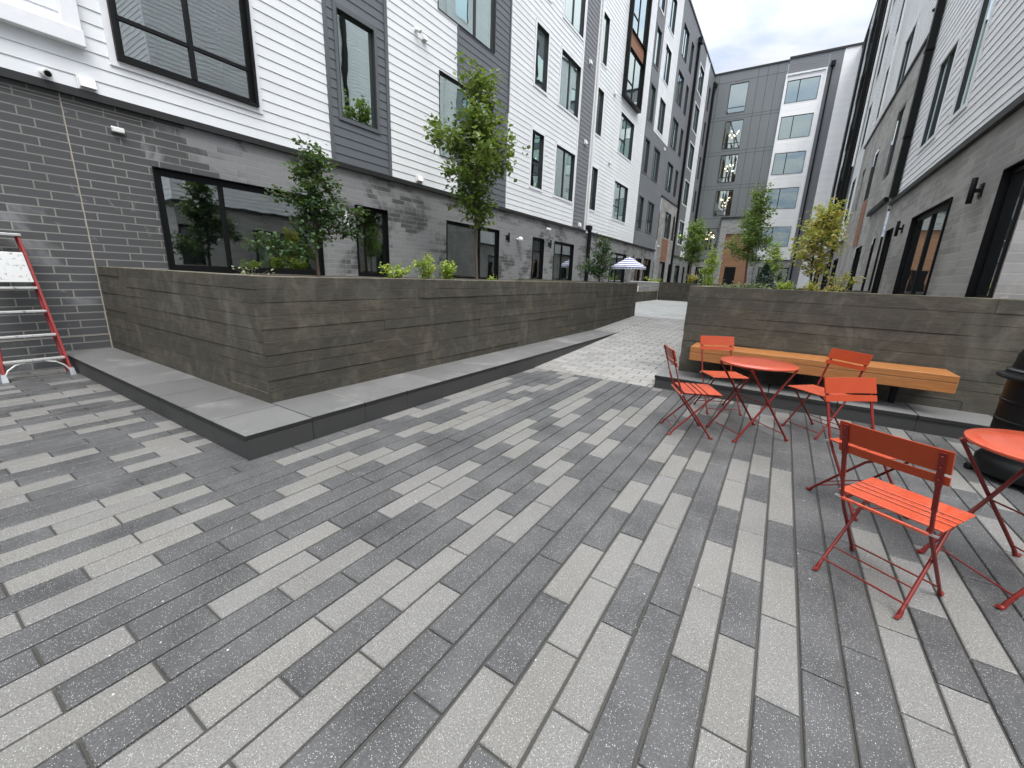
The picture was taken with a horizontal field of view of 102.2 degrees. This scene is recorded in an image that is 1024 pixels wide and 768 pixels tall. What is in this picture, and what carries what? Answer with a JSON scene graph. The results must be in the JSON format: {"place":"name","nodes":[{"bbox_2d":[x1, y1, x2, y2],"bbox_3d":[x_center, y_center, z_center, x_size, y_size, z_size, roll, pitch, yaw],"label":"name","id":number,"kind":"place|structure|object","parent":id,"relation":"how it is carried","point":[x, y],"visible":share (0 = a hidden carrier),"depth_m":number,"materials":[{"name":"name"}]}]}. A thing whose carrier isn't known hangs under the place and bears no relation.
{"place":"outdoors","nodes":[
{"label":"outdoors","id":0,"kind":"place"},
{"bbox_2d":[0,316,1023,767],"bbox_3d":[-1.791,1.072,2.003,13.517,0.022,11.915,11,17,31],"label":"courtyard paving","id":1,"kind":"structure","parent":0,"point":[74,619],"depth_m":2.15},
{"bbox_2d":[0,232,75,383],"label":"step ladder","id":2,"kind":"object","parent":1,"relation":"on","point":[15,266],"visible":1,"depth_m":5.60,"materials":[{"name":"metal"}]},
{"bbox_2d":[64,330,617,460],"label":"kerb","id":3,"kind":"structure","parent":1,"relation":"on","point":[248,428],"depth_m":4.71,"materials":[{"name":"concrete"}]},
{"bbox_2d":[97,266,637,403],"bbox_3d":[-1.076,-2.033,10.542,4.770,1.306,12.647,11,17,31],"label":"planter bed","id":4,"kind":"object","parent":3,"relation":"on","point":[271,338],"visible":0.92,"depth_m":5.31,"materials":[{"name":"concrete"}]},
{"bbox_2d":[239,133,369,276],"bbox_3d":[-3.514,-2.945,7.119,2.085,2.383,0.960,-5,16,-25],"label":"ginkgo tree","id":5,"kind":"object","parent":4,"relation":"in","point":[311,204],"visible":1,"depth_m":6.99,"materials":[{"name":"green plant"}]},
{"bbox_2d":[378,261,417,277],"bbox_3d":[-2.199,-2.172,8.029,0.754,0.394,0.466,-3,16,-20],"label":"shrub","id":6,"kind":"object","parent":4,"relation":"in","point":[399,273],"visible":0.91,"depth_m":8.01,"materials":[{"name":"green plant"}]},
{"bbox_2d":[412,252,435,278],"bbox_3d":[-1.707,-2.418,8.547,0.674,0.619,0.525,11,17,31],"label":"shrub","id":7,"kind":"object","parent":4,"relation":"in","point":[426,274],"visible":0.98,"depth_m":8.55,"materials":[{"name":"green plant"}]},
{"bbox_2d":[437,260,457,278],"bbox_3d":[-1.406,-2.464,9.049,0.427,0.504,0.656,2,15,-2],"label":"shrub","id":8,"kind":"object","parent":4,"relation":"in","point":[449,271],"visible":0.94,"depth_m":9.02,"materials":[{"name":"green plant"}]},
{"bbox_2d":[423,51,530,279],"bbox_3d":[-1.002,-5.107,10.319,2.561,5.125,2.598,11,17,31],"label":"maple tree","id":9,"kind":"object","parent":4,"relation":"in","point":[484,154],"visible":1,"depth_m":9.88,"materials":[{"name":"green plant"}]},
{"bbox_2d":[576,234,618,281],"bbox_3d":[2.880,-4.228,14.139,1.564,1.772,1.115,6,15,14],"label":"ginkgo tree","id":10,"kind":"object","parent":4,"relation":"in","point":[597,271],"visible":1,"depth_m":14.03,"materials":[{"name":"green plant"}]},
{"bbox_2d":[0,0,715,374],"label":"apartment building","id":11,"kind":"structure","parent":1,"relation":"on","point":[212,108],"depth_m":9.63,"materials":[{"name":"white wood"}]},
{"bbox_2d":[75,74,97,92],"bbox_3d":[-6.155,-4.361,5.991,0.098,0.169,0.204,11,17,31],"label":"vent hood","id":12,"kind":"object","parent":11,"relation":"attached to","point":[86,83],"visible":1,"depth_m":5.97,"materials":[{"name":"white plastic"}]},
{"bbox_2d":[98,0,262,114],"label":"window","id":13,"kind":"structure","parent":11,"relation":"in","point":[207,48],"depth_m":7.52,"materials":[{"name":"grey glass"}]},
{"bbox_2d":[152,166,324,275],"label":"window","id":14,"kind":"structure","parent":11,"relation":"in","point":[205,220],"depth_m":9.45,"materials":[{"name":"clear glass"}]},
{"bbox_2d":[331,0,380,134],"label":"window","id":15,"kind":"structure","parent":11,"relation":"in","point":[355,39],"depth_m":9.50,"materials":[{"name":"clear glass"}]},
{"bbox_2d":[354,204,389,276],"bbox_3d":[-4.484,-3.799,11.148,2.255,1.680,0.990,11,17,31],"label":"window","id":16,"kind":"structure","parent":11,"relation":"in","point":[372,249],"depth_m":11.19,"materials":[{"name":"black glass"}]},
{"bbox_2d":[439,70,492,172],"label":"window","id":17,"kind":"structure","parent":11,"relation":"in","point":[449,89],"depth_m":12.10,"materials":[{"name":"clear glass"}]},
{"bbox_2d":[437,0,495,53],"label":"window","id":18,"kind":"structure","parent":11,"relation":"in","point":[476,17],"depth_m":12.38,"materials":[{"name":"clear glass"}]},
{"bbox_2d":[446,220,499,279],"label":"window","id":19,"kind":"structure","parent":11,"relation":"in","point":[460,240],"depth_m":15.61,"materials":[{"name":"grey glass"}]},
{"bbox_2d":[507,126,544,191],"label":"window","id":20,"kind":"structure","parent":11,"relation":"in","point":[537,143],"depth_m":16.40,"materials":[{"name":"clear glass"}]},
{"bbox_2d":[531,237,544,278],"bbox_3d":[0.553,-4.932,18.046,1.285,2.720,0.950,11,17,31],"label":"window","id":21,"kind":"structure","parent":11,"relation":"in","point":[538,243],"depth_m":18.07,"materials":[{"name":"black glass"}]},
{"bbox_2d":[533,17,550,95],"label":"window","id":22,"kind":"structure","parent":11,"relation":"in","point":[542,34],"depth_m":15.51,"materials":[{"name":"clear glass"}]},
{"bbox_2d":[552,241,573,279],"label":"window","id":23,"kind":"structure","parent":11,"relation":"in","point":[563,252],"depth_m":20.52,"materials":[{"name":"glass"}]},
{"bbox_2d":[553,141,575,203],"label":"window","id":24,"kind":"structure","parent":11,"relation":"in","point":[565,159],"depth_m":18.41,"materials":[{"name":"clear glass"}]},
{"bbox_2d":[558,45,581,120],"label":"window","id":25,"kind":"structure","parent":11,"relation":"in","point":[570,69],"depth_m":17.52,"materials":[{"name":"clear glass"}]},
{"bbox_2d":[563,0,586,41],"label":"window","id":26,"kind":"structure","parent":11,"relation":"in","point":[574,11],"depth_m":17.08,"materials":[{"name":"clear glass"}]},
{"bbox_2d":[589,165,598,212],"bbox_3d":[4.102,-9.953,21.095,0.145,2.130,0.900,11,17,31],"label":"window","id":27,"kind":"structure","parent":11,"relation":"in","point":[594,180],"depth_m":21.24,"materials":[{"name":"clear glass"}]},
{"bbox_2d":[595,85,604,138],"bbox_3d":[4.229,-13.283,20.222,0.145,2.100,0.900,11,17,31],"label":"window","id":28,"kind":"structure","parent":11,"relation":"in","point":[601,93],"depth_m":20.37,"materials":[{"name":"clear glass"}]},
{"bbox_2d":[601,10,610,69],"bbox_3d":[4.340,-16.202,19.456,0.145,2.100,0.900,11,17,31],"label":"window","id":29,"kind":"structure","parent":11,"relation":"in","point":[607,19],"depth_m":19.59,"materials":[{"name":"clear glass"}]},
{"bbox_2d":[608,252,625,282],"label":"window","id":30,"kind":"structure","parent":11,"relation":"in","point":[620,273],"depth_m":26.11,"materials":[{"name":"black glass"}]},
{"bbox_2d":[611,178,628,223],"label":"window","id":31,"kind":"structure","parent":11,"relation":"in","point":[620,191],"depth_m":24.58,"materials":[{"name":"clear glass"}]},
{"bbox_2d":[617,109,634,162],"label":"window","id":32,"kind":"structure","parent":11,"relation":"in","point":[625,136],"depth_m":23.70,"materials":[{"name":"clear glass"}]},
{"bbox_2d":[627,46,643,108],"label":"window","id":33,"kind":"structure","parent":11,"relation":"in","point":[636,68],"depth_m":23.07,"materials":[{"name":"glass"}]},
{"bbox_2d":[636,194,643,229],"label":"window","id":34,"kind":"structure","parent":11,"relation":"in","point":[641,198],"depth_m":28.05,"materials":[{"name":"clear glass"}]},
{"bbox_2d":[632,0,650,50],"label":"window","id":35,"kind":"structure","parent":11,"relation":"in","point":[641,11],"depth_m":22.53,"materials":[{"name":"glass"}]},
{"bbox_2d":[642,136,650,175],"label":"window","id":36,"kind":"structure","parent":11,"relation":"in","point":[647,141],"depth_m":27.17,"materials":[{"name":"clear glass"}]},
{"bbox_2d":[642,258,650,281],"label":"window","id":37,"kind":"structure","parent":11,"relation":"in","point":[647,262],"depth_m":31.59,"materials":[{"name":"black glass"}]},
{"bbox_2d":[645,200,654,233],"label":"window","id":38,"kind":"structure","parent":11,"relation":"in","point":[650,210],"depth_m":30.08,"materials":[{"name":"clear glass"}]},
{"bbox_2d":[646,81,655,123],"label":"window","id":39,"kind":"structure","parent":11,"relation":"in","point":[653,89],"depth_m":26.38,"materials":[{"name":"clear glass"}]},
{"bbox_2d":[651,145,660,183],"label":"window","id":40,"kind":"structure","parent":11,"relation":"in","point":[656,156],"depth_m":29.18,"materials":[{"name":"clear glass"}]},
{"bbox_2d":[653,23,661,70],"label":"window","id":41,"kind":"structure","parent":11,"relation":"in","point":[658,40],"depth_m":25.63,"materials":[{"name":"clear glass"}]},
{"bbox_2d":[651,94,665,135],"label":"window","id":42,"kind":"structure","parent":11,"relation":"in","point":[662,104],"depth_m":28.42,"materials":[{"name":"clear glass"}]},
{"bbox_2d":[656,212,670,239],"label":"window","id":43,"kind":"structure","parent":11,"relation":"in","point":[667,216],"depth_m":34.37,"materials":[{"name":"clear glass"}]},
{"bbox_2d":[662,41,671,87],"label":"window","id":44,"kind":"structure","parent":11,"relation":"in","point":[668,53],"depth_m":27.64,"materials":[{"name":"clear glass"}]},
{"bbox_2d":[663,161,672,192],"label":"window","id":45,"kind":"structure","parent":11,"relation":"in","point":[669,168],"depth_m":32.55,"materials":[{"name":"clear glass"}]},
{"bbox_2d":[662,117,678,150],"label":"window","id":46,"kind":"structure","parent":11,"relation":"in","point":[675,124],"depth_m":31.80,"materials":[{"name":"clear glass"}]},
{"bbox_2d":[668,0,677,37],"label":"window","id":47,"kind":"structure","parent":11,"relation":"in","point":[674,3],"depth_m":27.03,"materials":[{"name":"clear glass"}]},
{"bbox_2d":[672,69,683,107],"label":"window","id":48,"kind":"structure","parent":11,"relation":"in","point":[680,83],"depth_m":31.02,"materials":[{"name":"clear glass"}]},
{"bbox_2d":[680,23,689,62],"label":"window","id":49,"kind":"structure","parent":11,"relation":"in","point":[684,50],"depth_m":30.27,"materials":[{"name":"clear glass"}]},
{"bbox_2d":[682,178,689,207],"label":"window","id":50,"kind":"structure","parent":11,"relation":"in","point":[686,186],"depth_m":38.10,"materials":[{"name":"clear glass"}]},
{"bbox_2d":[687,141,694,171],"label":"window","id":51,"kind":"structure","parent":11,"relation":"in","point":[691,147],"depth_m":37.36,"materials":[{"name":"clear glass"}]},
{"bbox_2d":[692,101,699,134],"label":"window","id":52,"kind":"structure","parent":11,"relation":"in","point":[696,109],"depth_m":36.55,"materials":[{"name":"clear glass"}]},
{"bbox_2d":[697,62,704,97],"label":"window","id":53,"kind":"structure","parent":11,"relation":"in","point":[701,71],"depth_m":35.77,"materials":[{"name":"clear glass"}]},
{"bbox_2d":[659,344,721,439],"bbox_3d":[1.917,0.072,4.496,0.554,0.931,0.448,4,15,7],"label":"folding chair","id":54,"kind":"object","parent":1,"relation":"on","point":[689,389],"visible":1,"depth_m":4.41,"materials":[{"name":"red metal"}]},
{"bbox_2d":[693,336,747,415],"bbox_3d":[2.691,-0.116,5.323,0.448,0.931,0.554,2,15,0],"label":"folding chair","id":55,"kind":"object","parent":1,"relation":"on","point":[717,340],"visible":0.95,"depth_m":5.44,"materials":[{"name":"red metal"}]},
{"bbox_2d":[705,356,798,442],"bbox_3d":[2.604,0.162,4.488,0.724,0.812,0.724,0,15,-9],"label":"bistro table","id":56,"kind":"object","parent":1,"relation":"on","point":[748,363],"visible":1,"depth_m":4.32,"materials":[{"name":"metal"}]},
{"bbox_2d":[654,368,992,438],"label":"kerb","id":57,"kind":"structure","parent":1,"relation":"on","point":[950,423],"depth_m":5.22,"materials":[{"name":"concrete"}]},
{"bbox_2d":[781,348,872,439],"bbox_3d":[3.501,0.096,4.632,0.554,0.931,0.448,-2,15,-14],"label":"folding chair","id":58,"kind":"object","parent":1,"relation":"on","point":[852,357],"visible":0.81,"depth_m":4.61,"materials":[{"name":"red metal"}]},
{"bbox_2d":[806,377,908,520],"bbox_3d":[2.647,0.468,3.091,0.448,0.931,0.554,0,15,-7],"label":"folding chair","id":59,"kind":"object","parent":1,"relation":"on","point":[848,385],"visible":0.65,"depth_m":3.21,"materials":[{"name":"metal"}]},
{"bbox_2d":[812,420,975,619],"bbox_3d":[2.047,0.675,2.215,0.554,0.931,0.448,-5,16,-25],"label":"folding chair","id":60,"kind":"object","parent":1,"relation":"on","point":[935,514],"visible":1,"depth_m":2.12,"materials":[{"name":"metal"}]},
{"bbox_2d":[811,0,1023,299],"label":"apartment building","id":61,"kind":"structure","parent":1,"relation":"on","point":[943,84],"depth_m":8.38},
{"bbox_2d":[844,176,863,221],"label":"window","id":62,"kind":"structure","parent":61,"relation":"in","point":[853,184],"depth_m":21.42,"materials":[{"name":"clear glass"}]},
{"bbox_2d":[848,245,871,290],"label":"window","id":63,"kind":"structure","parent":61,"relation":"in","point":[858,250],"depth_m":15.89,"materials":[{"name":"black metal"}]},
{"bbox_2d":[861,237,882,290],"bbox_3d":[11.112,-3.357,12.784,0.235,2.220,0.550,11,17,31],"label":"window","id":64,"kind":"structure","parent":61,"relation":"in","point":[881,239],"depth_m":12.65,"materials":[{"name":"black metal"}]},
{"bbox_2d":[859,97,896,152],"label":"window","id":65,"kind":"structure","parent":61,"relation":"in","point":[871,106],"depth_m":20.81,"materials":[{"name":"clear glass"}]},
{"bbox_2d":[865,145,892,199],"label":"window","id":66,"kind":"structure","parent":61,"relation":"in","point":[875,162],"depth_m":15.79,"materials":[{"name":"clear glass"}]},
{"bbox_2d":[871,228,893,292],"bbox_3d":[10.052,-2.979,11.131,0.285,2.250,0.750,11,17,31],"label":"window","id":67,"kind":"structure","parent":61,"relation":"in","point":[888,235],"depth_m":11.31,"materials":[{"name":"black glass"}]},
{"bbox_2d":[874,22,894,86],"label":"window","id":68,"kind":"structure","parent":61,"relation":"in","point":[887,35],"depth_m":20.12,"materials":[{"name":"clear glass"}]},
{"bbox_2d":[874,62,906,125],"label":"window","id":69,"kind":"structure","parent":61,"relation":"in","point":[884,84],"depth_m":17.40,"materials":[{"name":"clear glass"}]},
{"bbox_2d":[885,102,906,177],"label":"window","id":70,"kind":"structure","parent":61,"relation":"in","point":[903,109],"depth_m":12.80,"materials":[{"name":"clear glass"}]},
{"bbox_2d":[893,13,920,94],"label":"window","id":71,"kind":"structure","parent":61,"relation":"in","point":[907,51],"depth_m":13.67,"materials":[{"name":"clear glass"}]},
{"bbox_2d":[892,197,953,294],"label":"window","id":72,"kind":"structure","parent":61,"relation":"in","point":[926,230],"depth_m":8.13,"materials":[{"name":"black glass"}]},
{"bbox_2d":[916,30,963,154],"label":"window","id":73,"kind":"structure","parent":61,"relation":"in","point":[946,66],"depth_m":8.92,"materials":[{"name":"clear glass"}]},
{"bbox_2d":[947,0,996,124],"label":"window","id":74,"kind":"structure","parent":61,"relation":"in","point":[984,16],"depth_m":7.31,"materials":[{"name":"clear glass"}]},
{"bbox_2d":[965,177,984,203],"bbox_3d":[6.547,-2.732,5.839,0.134,0.340,0.120,11,17,31],"label":"wall lamp","id":75,"kind":"object","parent":61,"relation":"attached to","point":[973,190],"visible":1,"depth_m":5.83,"materials":[{"name":"black metal"}]},
{"bbox_2d":[964,159,1023,297],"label":"window","id":76,"kind":"structure","parent":61,"relation":"in","point":[1006,207],"depth_m":5.21,"materials":[{"name":"black glass"}]},
{"bbox_2d":[916,428,1023,609],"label":"bistro table","id":77,"kind":"object","parent":1,"relation":"on","point":[1006,443],"visible":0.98,"depth_m":2.42,"materials":[{"name":"metal"}]},
{"bbox_2d":[963,349,1023,486],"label":"litter bin","id":78,"kind":"object","parent":1,"relation":"on","point":[1008,414],"visible":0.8,"depth_m":3.55,"materials":[{"name":"black plastic"}]},
{"bbox_2d":[535,316,684,392],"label":"ramp paving","id":79,"kind":"structure","parent":0,"point":[638,336],"depth_m":8.68,"materials":[{"name":"grey concrete"}]},
{"bbox_2d":[636,291,657,301],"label":"wall","id":80,"kind":"structure","parent":0,"point":[646,296],"depth_m":24.93,"materials":[{"name":"concrete"}]},
{"bbox_2d":[634,300,686,319],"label":"paving","id":81,"kind":"structure","parent":0,"point":[666,309],"depth_m":18.36,"materials":[{"name":"grey concrete"}]},
{"bbox_2d":[611,256,645,280],"bbox_3d":[6.463,-5.818,23.186,1.737,2.600,1.737,16,20,42],"label":"patio umbrella","id":82,"kind":"object","parent":81,"relation":"on","point":[629,262],"visible":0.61,"depth_m":22.50,"materials":[{"name":"fabric"}]},
{"bbox_2d":[630,281,658,297],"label":"garden wall","id":83,"kind":"structure","parent":81,"relation":"on","point":[647,286],"depth_m":28.02,"materials":[{"name":"concrete"}]},
{"bbox_2d":[657,282,722,301],"bbox_3d":[13.307,-6.150,27.928,5.327,1.201,5.522,11,17,31],"label":"planter bed","id":84,"kind":"object","parent":81,"relation":"on","point":[670,291],"visible":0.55,"depth_m":26.50,"materials":[{"name":"concrete"}]},
{"bbox_2d":[674,216,714,276],"bbox_3d":[12.015,-8.723,27.306,2.389,4.394,2.463,11,17,31],"label":"maple tree","id":85,"kind":"object","parent":84,"relation":"in","point":[696,236],"visible":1,"depth_m":27.05,"materials":[{"name":"green plant"}]},
{"bbox_2d":[688,42,862,287],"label":"apartment building","id":86,"kind":"structure","parent":81,"relation":"on","point":[772,124],"depth_m":38.67,"materials":[{"name":"grey metal"}]},
{"bbox_2d":[694,267,706,283],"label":"window","id":87,"kind":"structure","parent":86,"relation":"in","point":[700,275],"depth_m":44.88,"materials":[{"name":"glass"}]},
{"bbox_2d":[699,228,719,248],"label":"window","id":88,"kind":"structure","parent":86,"relation":"in","point":[713,235],"depth_m":42.73,"materials":[{"name":"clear glass"}]},
{"bbox_2d":[713,190,733,215],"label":"window","id":89,"kind":"structure","parent":86,"relation":"in","point":[723,200],"depth_m":41.58,"materials":[{"name":"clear glass"}]},
{"bbox_2d":[717,154,738,182],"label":"window","id":90,"kind":"structure","parent":86,"relation":"in","point":[728,163],"depth_m":40.80,"materials":[{"name":"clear glass"}]},
{"bbox_2d":[722,267,735,284],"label":"door","id":91,"kind":"structure","parent":86,"relation":"in","point":[729,272],"depth_m":42.37,"materials":[{"name":"black metal"}]},
{"bbox_2d":[722,119,743,148],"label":"window","id":92,"kind":"structure","parent":86,"relation":"in","point":[733,129],"depth_m":40.06,"materials":[{"name":"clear glass"}]},
{"bbox_2d":[726,81,748,113],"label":"window","id":93,"kind":"structure","parent":86,"relation":"in","point":[738,91],"depth_m":39.29,"materials":[{"name":"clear glass"}]},
{"bbox_2d":[756,267,788,286],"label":"window","id":94,"kind":"structure","parent":86,"relation":"in","point":[786,269],"depth_m":41.04,"materials":[{"name":"black glass"}]},
{"bbox_2d":[760,226,791,246],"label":"window","id":95,"kind":"structure","parent":86,"relation":"in","point":[783,234],"depth_m":39.60,"materials":[{"name":"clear glass"}]},
{"bbox_2d":[766,187,798,208],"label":"window","id":96,"kind":"structure","parent":86,"relation":"in","point":[785,198],"depth_m":38.88,"materials":[{"name":"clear glass"}]},
{"bbox_2d":[771,150,805,174],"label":"window","id":97,"kind":"structure","parent":86,"relation":"in","point":[788,162],"depth_m":38.19,"materials":[{"name":"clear glass"}]},
{"bbox_2d":[778,113,813,139],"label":"window","id":98,"kind":"structure","parent":86,"relation":"in","point":[793,126],"depth_m":37.42,"materials":[{"name":"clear glass"}]},
{"bbox_2d":[784,75,820,103],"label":"window","id":99,"kind":"structure","parent":86,"relation":"in","point":[803,89],"depth_m":36.68,"materials":[{"name":"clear glass"}]},
{"bbox_2d":[678,286,1023,415],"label":"planter bed","id":100,"kind":"object","parent":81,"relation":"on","point":[974,344],"visible":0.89,"depth_m":5.36,"materials":[{"name":"concrete"}]},
{"bbox_2d":[721,182,778,287],"bbox_3d":[6.787,-4.143,11.734,1.512,3.035,1.384,-4,16,-23],"label":"maple tree","id":101,"kind":"object","parent":100,"relation":"in","point":[752,237],"visible":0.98,"depth_m":11.50,"materials":[{"name":"green plant"}]},
{"bbox_2d":[747,263,776,288],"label":"conifer","id":102,"kind":"object","parent":100,"relation":"in","point":[765,272],"visible":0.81,"depth_m":9.12,"materials":[{"name":"green plant"}]},
{"bbox_2d":[759,241,795,285],"bbox_3d":[6.033,-2.636,9.451,0.648,1.224,0.575,-2,15,-16],"label":"young tree","id":103,"kind":"object","parent":100,"relation":"in","point":[773,266],"visible":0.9,"depth_m":9.42,"materials":[{"name":"green plant"}]},
{"bbox_2d":[774,280,797,289],"bbox_3d":[5.715,-2.019,8.665,0.436,0.328,0.693,9,16,23],"label":"plant","id":104,"kind":"object","parent":100,"relation":"in","point":[784,286],"visible":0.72,"depth_m":8.64,"materials":[{"name":"green plant"}]},
{"bbox_2d":[789,197,851,283],"bbox_3d":[6.326,-2.776,8.563,1.036,1.967,1.133,11,17,31],"label":"turning maple","id":105,"kind":"object","parent":100,"relation":"in","point":[820,228],"visible":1,"depth_m":8.42,"materials":[{"name":"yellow plant"}]},
{"bbox_2d":[799,280,844,291],"bbox_3d":[6.114,-1.866,8.166,0.757,0.363,0.677,11,17,31],"label":"plant","id":106,"kind":"object","parent":100,"relation":"in","point":[809,288],"visible":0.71,"depth_m":8.19,"materials":[{"name":"green plant"}]},
{"bbox_2d":[689,342,959,402],"bbox_3d":[3.996,-0.138,5.681,2.870,0.488,0.515,11,17,31],"label":"wooden bench","id":107,"kind":"object","parent":100,"relation":"attached to","point":[895,377],"visible":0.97,"depth_m":5.24,"materials":[{"name":"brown wood"}]},
{"bbox_2d":[825,271,864,291],"bbox_3d":[7.086,-2.147,8.850,0.687,0.527,0.544,11,17,31],"label":"plant","id":108,"kind":"object","parent":100,"relation":"in","point":[845,275],"visible":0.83,"depth_m":8.76,"materials":[{"name":"green plant"}]},
{"bbox_2d":[457,0,897,287],"label":"sky","id":109,"kind":"structure","parent":0,"point":[738,34],"materials":[{"name":"white"}]},
{"bbox_2d":[698,246,723,285],"bbox_3d":[10.181,-5.503,21.349,1.167,3.116,1.148,11,17,31],"label":"young tree","id":110,"kind":"object","parent":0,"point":[709,280],"visible":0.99,"depth_m":21.12,"materials":[{"name":"green plant"}]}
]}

